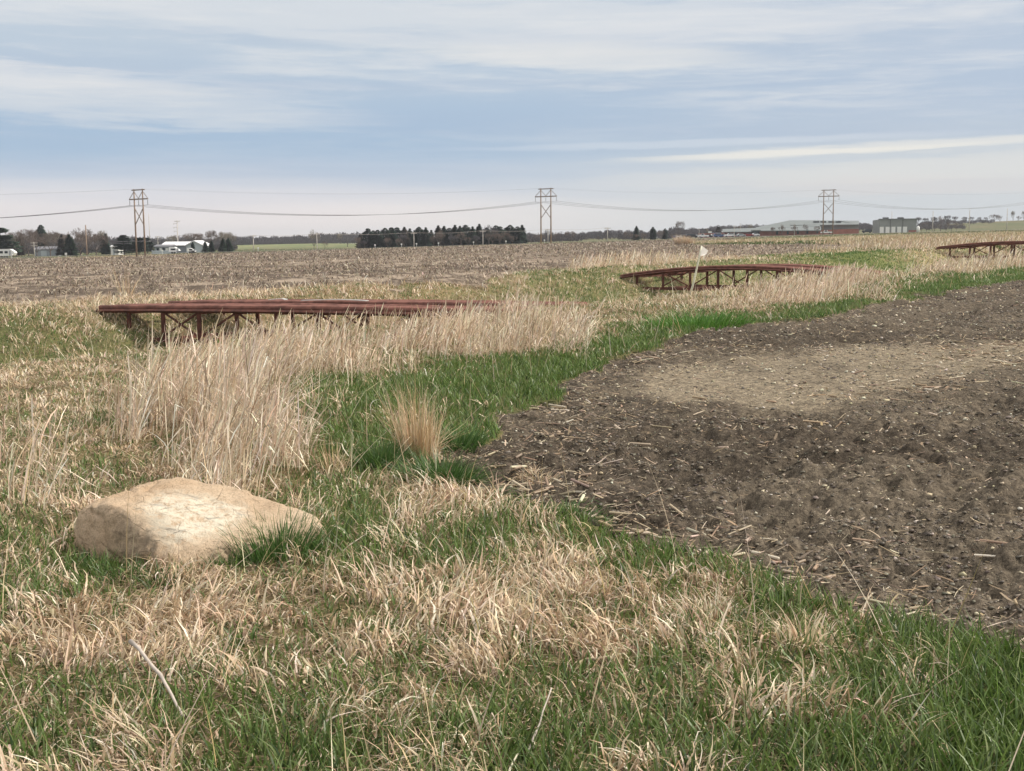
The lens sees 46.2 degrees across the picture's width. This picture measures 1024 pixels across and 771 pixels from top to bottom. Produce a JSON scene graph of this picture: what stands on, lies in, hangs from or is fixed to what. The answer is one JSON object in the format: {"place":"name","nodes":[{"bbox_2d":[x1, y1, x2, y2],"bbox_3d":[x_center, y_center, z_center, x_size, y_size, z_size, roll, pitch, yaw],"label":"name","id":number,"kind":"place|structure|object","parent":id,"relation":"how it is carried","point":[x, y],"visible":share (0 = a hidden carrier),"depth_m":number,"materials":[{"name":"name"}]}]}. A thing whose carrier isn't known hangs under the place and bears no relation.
{"place":"outdoors","nodes":[
{"label":"outdoors","id":0,"kind":"place"},
{"bbox_2d":[0,237,873,304],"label":"stubble field","id":1,"kind":"structure","parent":0,"point":[200,286],"depth_m":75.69,"materials":[{"name":"beige plant"}]},
{"bbox_2d":[109,268,139,294],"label":"dry grass clump","id":2,"kind":"object","parent":1,"relation":"on","point":[125,285],"visible":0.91,"depth_m":45.37,"materials":[{"name":"plant"}]},
{"bbox_2d":[129,189,147,256],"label":"utility pylon","id":3,"kind":"object","parent":1,"relation":"on","point":[138,199],"visible":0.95,"depth_m":326.35,"materials":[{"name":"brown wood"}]},
{"bbox_2d":[130,202,530,215],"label":"power wire","id":4,"kind":"object","parent":3,"relation":"attached to","point":[321,215],"visible":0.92,"depth_m":359.18,"materials":[{"name":"metal"}]},
{"bbox_2d":[144,201,545,214],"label":"power wire","id":5,"kind":"object","parent":3,"relation":"attached to","point":[287,214],"visible":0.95,"depth_m":347.93,"materials":[{"name":"metal"}]},
{"bbox_2d":[155,201,553,214],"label":"power wire","id":6,"kind":"object","parent":3,"relation":"attached to","point":[310,214],"visible":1,"depth_m":347.86,"materials":[{"name":"metal"}]},
{"bbox_2d":[0,246,1023,770],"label":"green grass","id":7,"kind":"structure","parent":0,"point":[998,736],"depth_m":4.60,"materials":[{"name":"green plant"}]},
{"bbox_2d":[0,220,1023,770],"bbox_3d":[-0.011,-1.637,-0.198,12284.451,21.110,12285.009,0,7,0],"label":"ground","id":8,"kind":"structure","parent":0,"point":[448,290],"depth_m":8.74,"materials":[{"name":"plant"}]},
{"bbox_2d":[0,249,16,257],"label":"camper trailer","id":9,"kind":"object","parent":8,"relation":"on","point":[5,253],"visible":0.86,"depth_m":421.14,"materials":[{"name":"white paint"}]},
{"bbox_2d":[0,227,22,257],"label":"pine tree","id":10,"kind":"object","parent":8,"relation":"on","point":[5,241],"visible":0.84,"depth_m":436.50,"materials":[{"name":"grey plant"}]},
{"bbox_2d":[5,232,29,256],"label":"bare tree","id":11,"kind":"object","parent":8,"relation":"on","point":[21,237],"visible":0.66,"depth_m":466.90,"materials":[{"name":"brown plant"}]},
{"bbox_2d":[17,233,26,255],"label":"conifer","id":12,"kind":"object","parent":8,"relation":"on","point":[23,252],"visible":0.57,"depth_m":501.14,"materials":[{"name":"green plant"}]},
{"bbox_2d":[13,229,40,255],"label":"bare tree","id":13,"kind":"object","parent":8,"relation":"on","point":[29,233],"visible":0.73,"depth_m":474.26,"materials":[{"name":"brown plant"}]},
{"bbox_2d":[26,234,47,256],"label":"bare tree","id":14,"kind":"object","parent":8,"relation":"on","point":[31,242],"visible":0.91,"depth_m":451.74,"materials":[{"name":"brown plant"}]},
{"bbox_2d":[35,225,48,247],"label":"conifer","id":15,"kind":"object","parent":8,"relation":"on","point":[40,229],"visible":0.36,"depth_m":495.28,"materials":[{"name":"green plant"}]},
{"bbox_2d":[35,246,60,255],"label":"farm house","id":16,"kind":"structure","parent":8,"relation":"on","point":[43,252],"depth_m":467.09,"materials":[{"name":"grey"}]},
{"bbox_2d":[32,231,63,255],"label":"bare tree","id":17,"kind":"object","parent":8,"relation":"on","point":[51,236],"visible":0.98,"depth_m":446.95,"materials":[{"name":"brown plant"}]},
{"bbox_2d":[55,234,65,255],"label":"conifer","id":18,"kind":"object","parent":8,"relation":"on","point":[59,247],"visible":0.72,"depth_m":466.01,"materials":[{"name":"green plant"}]},
{"bbox_2d":[61,234,79,255],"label":"conifer","id":19,"kind":"object","parent":8,"relation":"on","point":[69,249],"visible":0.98,"depth_m":436.13,"materials":[{"name":"green plant"}]},
{"bbox_2d":[62,228,93,255],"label":"bare tree","id":20,"kind":"object","parent":8,"relation":"on","point":[80,235],"visible":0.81,"depth_m":440.92,"materials":[{"name":"brown plant"}]},
{"bbox_2d":[40,543,127,577],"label":"green grass tuft","id":21,"kind":"object","parent":8,"relation":"on","point":[84,561],"visible":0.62,"depth_m":6.25,"materials":[{"name":"green plant"}]},
{"bbox_2d":[81,233,109,254],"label":"bare tree","id":22,"kind":"object","parent":8,"relation":"on","point":[99,237],"visible":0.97,"depth_m":435.56,"materials":[{"name":"brown plant"}]},
{"bbox_2d":[99,233,110,254],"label":"conifer","id":23,"kind":"object","parent":8,"relation":"on","point":[106,249],"visible":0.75,"depth_m":456.06,"materials":[{"name":"green plant"}]},
{"bbox_2d":[112,235,135,253],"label":"pine tree","id":24,"kind":"object","parent":8,"relation":"on","point":[123,246],"visible":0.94,"depth_m":425.36,"materials":[{"name":"green plant"}]},
{"bbox_2d":[88,552,160,583],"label":"green grass tuft","id":25,"kind":"object","parent":8,"relation":"on","point":[133,569],"visible":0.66,"depth_m":6.11,"materials":[{"name":"green plant"}]},
{"bbox_2d":[128,238,148,254],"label":"pine tree","id":26,"kind":"object","parent":8,"relation":"on","point":[140,245],"visible":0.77,"depth_m":423.62,"materials":[{"name":"green plant"}]},
{"bbox_2d":[140,237,154,253],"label":"pine tree","id":27,"kind":"object","parent":8,"relation":"on","point":[150,248],"visible":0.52,"depth_m":441.17,"materials":[{"name":"green plant"}]},
{"bbox_2d":[128,639,184,717],"bbox_3d":[-1.271,1.041,4.292,0.020,0.156,0.475,-6,9,-38],"label":"dead stalk","id":28,"kind":"object","parent":8,"relation":"on","point":[145,657],"visible":0.93,"depth_m":4.28,"materials":[{"name":"beige plant"}]},
{"bbox_2d":[153,244,176,253],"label":"farm house","id":29,"kind":"structure","parent":8,"relation":"on","point":[160,247],"depth_m":437.09,"materials":[{"name":"grey"}]},
{"bbox_2d":[130,555,202,588],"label":"green grass tuft","id":30,"kind":"object","parent":8,"relation":"on","point":[157,575],"visible":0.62,"depth_m":6.01,"materials":[{"name":"green plant"}]},
{"bbox_2d":[169,247,180,253],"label":"camper trailer","id":31,"kind":"object","parent":8,"relation":"on","point":[173,249],"visible":1,"depth_m":422.03,"materials":[{"name":"white paint"}]},
{"bbox_2d":[7,231,360,254],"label":"wood","id":32,"kind":"object","parent":8,"relation":"on","point":[262,240],"visible":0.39,"depth_m":887.57,"materials":[{"name":"plant"}]},
{"bbox_2d":[163,240,208,252],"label":"farm barn","id":33,"kind":"structure","parent":8,"relation":"on","point":[184,246],"depth_m":454.86,"materials":[{"name":"grey"}]},
{"bbox_2d":[175,233,207,241],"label":"bare tree","id":34,"kind":"object","parent":8,"relation":"on","point":[195,236],"visible":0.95,"depth_m":552.40,"materials":[{"name":"brown plant"}]},
{"bbox_2d":[74,477,326,569],"bbox_3d":[-1.750,0.808,6.816,1.316,0.494,1.101,4,8,34],"label":"boulder","id":35,"kind":"object","parent":8,"relation":"on","point":[166,512],"visible":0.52,"depth_m":6.55,"materials":[{"name":"stone"}]},
{"bbox_2d":[200,241,209,252],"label":"conifer","id":36,"kind":"object","parent":8,"relation":"on","point":[205,249],"visible":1,"depth_m":426.69,"materials":[{"name":"green plant"}]},
{"bbox_2d":[204,230,218,241],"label":"bare tree","id":37,"kind":"object","parent":8,"relation":"on","point":[208,235],"visible":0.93,"depth_m":515.97,"materials":[{"name":"brown plant"}]},
{"bbox_2d":[215,231,228,240],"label":"bare tree","id":38,"kind":"object","parent":8,"relation":"on","point":[222,236],"visible":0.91,"depth_m":494.84,"materials":[{"name":"brown plant"}]},
{"bbox_2d":[218,238,226,251],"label":"conifer","id":39,"kind":"object","parent":8,"relation":"on","point":[222,247],"visible":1,"depth_m":434.57,"materials":[{"name":"green plant"}]},
{"bbox_2d":[198,544,251,569],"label":"green grass tuft","id":40,"kind":"object","parent":8,"relation":"on","point":[229,560],"visible":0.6,"depth_m":6.29,"materials":[{"name":"green plant"}]},
{"bbox_2d":[225,238,234,251],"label":"conifer","id":41,"kind":"object","parent":8,"relation":"on","point":[229,247],"visible":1,"depth_m":436.39,"materials":[{"name":"green plant"}]},
{"bbox_2d":[212,501,345,566],"bbox_3d":[-1.248,0.809,6.472,0.753,0.303,0.780,0,7,0],"label":"green grass tuft","id":42,"kind":"object","parent":8,"relation":"on","point":[297,538],"visible":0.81,"depth_m":6.40,"materials":[{"name":"green plant"}]},
{"bbox_2d":[308,229,319,245],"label":"bare tree","id":43,"kind":"object","parent":8,"relation":"on","point":[311,236],"visible":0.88,"depth_m":466.38,"materials":[{"name":"grey plant"}]},
{"bbox_2d":[289,430,355,473],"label":"dry grass clump","id":44,"kind":"object","parent":8,"relation":"on","point":[327,462],"visible":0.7,"depth_m":8.93,"materials":[{"name":"plant"}]},
{"bbox_2d":[96,298,586,343],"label":"arched bridge","id":45,"kind":"structure","parent":8,"relation":"on","point":[237,308],"depth_m":32.16,"materials":[{"name":"metal"}]},
{"bbox_2d":[360,228,372,247],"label":"conifer","id":46,"kind":"object","parent":8,"relation":"on","point":[368,239],"visible":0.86,"depth_m":468.49,"materials":[{"name":"green plant"}]},
{"bbox_2d":[370,230,384,247],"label":"conifer","id":47,"kind":"object","parent":8,"relation":"on","point":[377,240],"visible":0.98,"depth_m":465.90,"materials":[{"name":"green plant"}]},
{"bbox_2d":[334,434,429,469],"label":"green grass tuft","id":48,"kind":"object","parent":8,"relation":"on","point":[387,452],"visible":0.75,"depth_m":9.06,"materials":[{"name":"green plant"}]},
{"bbox_2d":[380,228,392,247],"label":"conifer","id":49,"kind":"object","parent":8,"relation":"on","point":[387,232],"visible":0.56,"depth_m":473.64,"materials":[{"name":"green plant"}]},
{"bbox_2d":[386,228,400,247],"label":"conifer","id":50,"kind":"object","parent":8,"relation":"on","point":[392,241],"visible":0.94,"depth_m":466.38,"materials":[{"name":"green plant"}]},
{"bbox_2d":[399,227,411,246],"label":"conifer","id":51,"kind":"object","parent":8,"relation":"on","point":[407,243],"visible":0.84,"depth_m":470.64,"materials":[{"name":"green plant"}]},
{"bbox_2d":[345,364,466,459],"bbox_3d":[-0.805,0.242,9.289,1.115,0.908,1.049,-5,8,-31],"label":"dry grass clump","id":52,"kind":"object","parent":8,"relation":"on","point":[419,437],"visible":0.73,"depth_m":9.26,"materials":[{"name":"plant"}]},
{"bbox_2d":[408,228,414,246],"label":"conifer","id":53,"kind":"object","parent":8,"relation":"on","point":[410,235],"visible":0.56,"depth_m":482.01,"materials":[{"name":"green plant"}]},
{"bbox_2d":[412,227,423,245],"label":"conifer","id":54,"kind":"object","parent":8,"relation":"on","point":[417,237],"visible":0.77,"depth_m":474.08,"materials":[{"name":"green plant"}]},
{"bbox_2d":[419,227,433,246],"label":"conifer","id":55,"kind":"object","parent":8,"relation":"on","point":[425,236],"visible":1,"depth_m":470.18,"materials":[{"name":"green plant"}]},
{"bbox_2d":[379,475,491,505],"bbox_3d":[-0.531,0.719,7.880,0.805,0.251,0.805,0,7,0],"label":"dry grass clump","id":56,"kind":"object","parent":8,"relation":"on","point":[423,488],"visible":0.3,"depth_m":7.94,"materials":[{"name":"plant"}]},
{"bbox_2d":[431,225,444,245],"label":"conifer","id":57,"kind":"object","parent":8,"relation":"on","point":[437,240],"visible":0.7,"depth_m":472.43,"materials":[{"name":"green plant"}]},
{"bbox_2d":[380,438,509,489],"bbox_3d":[-0.491,0.638,8.392,0.999,0.500,0.991,0,7,0],"label":"green grass tuft","id":58,"kind":"object","parent":8,"relation":"on","point":[457,475],"visible":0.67,"depth_m":8.32,"materials":[{"name":"green plant"}]},
{"bbox_2d":[443,228,452,245],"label":"conifer","id":59,"kind":"object","parent":8,"relation":"on","point":[447,233],"visible":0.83,"depth_m":475.01,"materials":[{"name":"green plant"}]},
{"bbox_2d":[446,225,457,245],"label":"conifer","id":60,"kind":"object","parent":8,"relation":"on","point":[454,230],"visible":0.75,"depth_m":473.37,"materials":[{"name":"green plant"}]},
{"bbox_2d":[451,226,466,245],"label":"conifer","id":61,"kind":"object","parent":8,"relation":"on","point":[459,242],"visible":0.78,"depth_m":470.91,"materials":[{"name":"green plant"}]},
{"bbox_2d":[431,419,497,454],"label":"green grass tuft","id":62,"kind":"object","parent":8,"relation":"on","point":[465,445],"visible":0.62,"depth_m":9.66,"materials":[{"name":"green plant"}]},
{"bbox_2d":[462,225,469,242],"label":"conifer","id":63,"kind":"object","parent":8,"relation":"on","point":[466,228],"visible":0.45,"depth_m":475.45,"materials":[{"name":"green plant"}]},
{"bbox_2d":[466,226,479,244],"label":"conifer","id":64,"kind":"object","parent":8,"relation":"on","point":[472,234],"visible":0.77,"depth_m":466.03,"materials":[{"name":"green plant"}]},
{"bbox_2d":[475,224,483,244],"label":"conifer","id":65,"kind":"object","parent":8,"relation":"on","point":[478,229],"visible":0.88,"depth_m":468.53,"materials":[{"name":"green plant"}]},
{"bbox_2d":[480,227,491,244],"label":"conifer","id":66,"kind":"object","parent":8,"relation":"on","point":[484,241],"visible":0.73,"depth_m":466.19,"materials":[{"name":"green plant"}]},
{"bbox_2d":[479,224,499,240],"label":"bare tree","id":67,"kind":"object","parent":8,"relation":"on","point":[493,229],"visible":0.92,"depth_m":458.76,"materials":[{"name":"grey plant"}]},
{"bbox_2d":[477,481,519,497],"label":"green grass tuft","id":68,"kind":"object","parent":8,"relation":"on","point":[501,489],"visible":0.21,"depth_m":7.95,"materials":[{"name":"green plant"}]},
{"bbox_2d":[493,226,506,243],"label":"conifer","id":69,"kind":"object","parent":8,"relation":"on","point":[502,241],"visible":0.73,"depth_m":466.71,"materials":[{"name":"green plant"}]},
{"bbox_2d":[504,225,514,243],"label":"conifer","id":70,"kind":"object","parent":8,"relation":"on","point":[509,229],"visible":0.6,"depth_m":478.77,"materials":[{"name":"green plant"}]},
{"bbox_2d":[0,234,1023,509],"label":"tall dry grass","id":71,"kind":"structure","parent":8,"relation":"on","point":[248,352],"depth_m":13.26,"materials":[{"name":"plant"}]},
{"bbox_2d":[0,258,1023,770],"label":"single dry stems","id":72,"kind":"object","parent":8,"relation":"on","point":[408,526],"visible":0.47,"depth_m":5.28,"materials":[{"name":"plant"}]},
{"bbox_2d":[1,230,1023,257],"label":"grass","id":73,"kind":"structure","parent":8,"relation":"on","point":[885,238],"depth_m":200.61,"materials":[{"name":"plant"}]},
{"bbox_2d":[511,226,524,243],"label":"conifer","id":74,"kind":"object","parent":8,"relation":"on","point":[518,233],"visible":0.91,"depth_m":469.42,"materials":[{"name":"green plant"}]},
{"bbox_2d":[520,225,527,243],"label":"conifer","id":75,"kind":"object","parent":8,"relation":"on","point":[525,240],"visible":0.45,"depth_m":482.61,"materials":[{"name":"green plant"}]},
{"bbox_2d":[523,687,551,760],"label":"dead stalk","id":76,"kind":"object","parent":8,"relation":"on","point":[535,733],"visible":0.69,"depth_m":3.96,"materials":[{"name":"beige plant"}]},
{"bbox_2d":[535,188,556,243],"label":"utility pylon","id":77,"kind":"object","parent":8,"relation":"on","point":[541,206],"visible":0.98,"depth_m":395.59,"materials":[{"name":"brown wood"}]},
{"bbox_2d":[546,200,827,210],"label":"power wire","id":78,"kind":"object","parent":77,"relation":"attached to","point":[675,210],"visible":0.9,"depth_m":431.18,"materials":[{"name":"metal"}]},
{"bbox_2d":[560,200,835,210],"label":"power wire","id":79,"kind":"object","parent":77,"relation":"attached to","point":[695,210],"visible":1,"depth_m":433.96,"materials":[{"name":"metal"}]},
{"bbox_2d":[518,495,616,524],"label":"green grass tuft","id":80,"kind":"object","parent":8,"relation":"on","point":[593,518],"visible":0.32,"depth_m":7.27,"materials":[{"name":"green plant"}]},
{"bbox_2d":[509,552,628,615],"bbox_3d":[0.234,0.940,5.463,0.617,0.289,0.633,0,7,0],"label":"dry grass clump","id":81,"kind":"object","parent":8,"relation":"on","point":[550,585],"visible":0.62,"depth_m":5.46,"materials":[{"name":"plant"}]},
{"bbox_2d":[526,227,721,242],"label":"wood","id":82,"kind":"object","parent":8,"relation":"on","point":[618,234],"visible":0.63,"depth_m":673.02,"materials":[{"name":"brown plant"}]},
{"bbox_2d":[632,226,639,239],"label":"conifer","id":83,"kind":"object","parent":8,"relation":"on","point":[636,230],"visible":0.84,"depth_m":495.69,"materials":[{"name":"green plant"}]},
{"bbox_2d":[649,227,655,239],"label":"conifer","id":84,"kind":"object","parent":8,"relation":"on","point":[652,234],"visible":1,"depth_m":500.79,"materials":[{"name":"green plant"}]},
{"bbox_2d":[675,221,685,234],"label":"bare tree","id":85,"kind":"object","parent":8,"relation":"on","point":[677,224],"visible":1,"depth_m":614.47,"materials":[{"name":"grey plant"}]},
{"bbox_2d":[672,234,696,244],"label":"dry grass clump","id":86,"kind":"object","parent":8,"relation":"on","point":[688,240],"visible":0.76,"depth_m":209.49,"materials":[{"name":"plant"}]},
{"bbox_2d":[639,309,757,330],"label":"green grass tuft","id":87,"kind":"object","parent":8,"relation":"on","point":[708,322],"visible":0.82,"depth_m":21.61,"materials":[{"name":"green plant"}]},
{"bbox_2d":[690,246,707,293],"bbox_3d":[6.004,-3.509,38.868,0.707,2.035,0.104,-1,7,-4],"label":"marker flag","id":88,"kind":"object","parent":8,"relation":"on","point":[703,251],"visible":0.77,"depth_m":38.79,"materials":[{"name":"white plastic"}]},
{"bbox_2d":[632,574,774,634],"bbox_3d":[0.822,0.975,5.128,0.657,0.288,0.662,0,7,0],"label":"dry grass clump","id":89,"kind":"object","parent":8,"relation":"on","point":[713,612],"visible":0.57,"depth_m":5.14,"materials":[{"name":"plant"}]},
{"bbox_2d":[620,264,897,290],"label":"arched bridge","id":90,"kind":"structure","parent":8,"relation":"on","point":[682,271],"depth_m":50.79,"materials":[{"name":"metal"}]},
{"bbox_2d":[698,220,858,237],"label":"school building","id":91,"kind":"structure","parent":8,"relation":"on","point":[845,227],"depth_m":605.06,"materials":[{"name":"grey brick"}]},
{"bbox_2d":[740,599,859,656],"bbox_3d":[1.146,0.983,4.810,0.508,0.281,0.531,0,7,0],"label":"dry grass clump","id":92,"kind":"object","parent":8,"relation":"on","point":[791,631],"visible":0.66,"depth_m":4.82,"materials":[{"name":"plant"}]},
{"bbox_2d":[818,189,835,234],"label":"utility pylon","id":93,"kind":"object","parent":8,"relation":"on","point":[823,196],"visible":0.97,"depth_m":485.99,"materials":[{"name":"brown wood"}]},
{"bbox_2d":[708,219,994,230],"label":"wood","id":94,"kind":"object","parent":8,"relation":"on","point":[863,226],"visible":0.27,"depth_m":824.00,"materials":[{"name":"plant"}]},
{"bbox_2d":[872,217,917,232],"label":"metal building","id":95,"kind":"structure","parent":8,"relation":"on","point":[888,225],"depth_m":585.08,"materials":[{"name":"white paint"}]},
{"bbox_2d":[935,241,1023,257],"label":"arched bridge","id":96,"kind":"structure","parent":8,"relation":"on","point":[1013,244],"depth_m":78.70,"materials":[{"name":"metal"}]},
{"bbox_2d":[0,0,1023,239],"label":"sky","id":97,"kind":"structure","parent":0,"point":[716,105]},
{"bbox_2d":[410,280,1023,654],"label":"bare soil","id":98,"kind":"structure","parent":0,"point":[1002,559],"depth_m":9.19,"materials":[{"name":"brown soil"}]},
{"bbox_2d":[509,461,566,485],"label":"dry grass clump","id":99,"kind":"object","parent":98,"relation":"on","point":[527,470],"visible":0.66,"depth_m":8.51,"materials":[{"name":"plant"}]},
{"bbox_2d":[408,280,1023,651],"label":"straw litter","id":100,"kind":"object","parent":98,"relation":"on","point":[805,554],"visible":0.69,"depth_m":9.63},
{"bbox_2d":[430,318,1023,636],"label":"corn stalk pieces","id":101,"kind":"object","parent":98,"relation":"on","point":[641,531],"visible":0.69,"depth_m":8.54,"materials":[{"name":"plant"}]},
{"bbox_2d":[434,281,1023,638],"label":"pebbles","id":102,"kind":"object","parent":98,"relation":"on","point":[853,495],"visible":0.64,"depth_m":12.31,"materials":[{"name":"stone"}]},
{"bbox_2d":[440,280,1023,655],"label":"soil clods","id":103,"kind":"object","parent":98,"relation":"on","point":[944,555],"visible":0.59,"depth_m":8.47,"materials":[{"name":"brown soil"}]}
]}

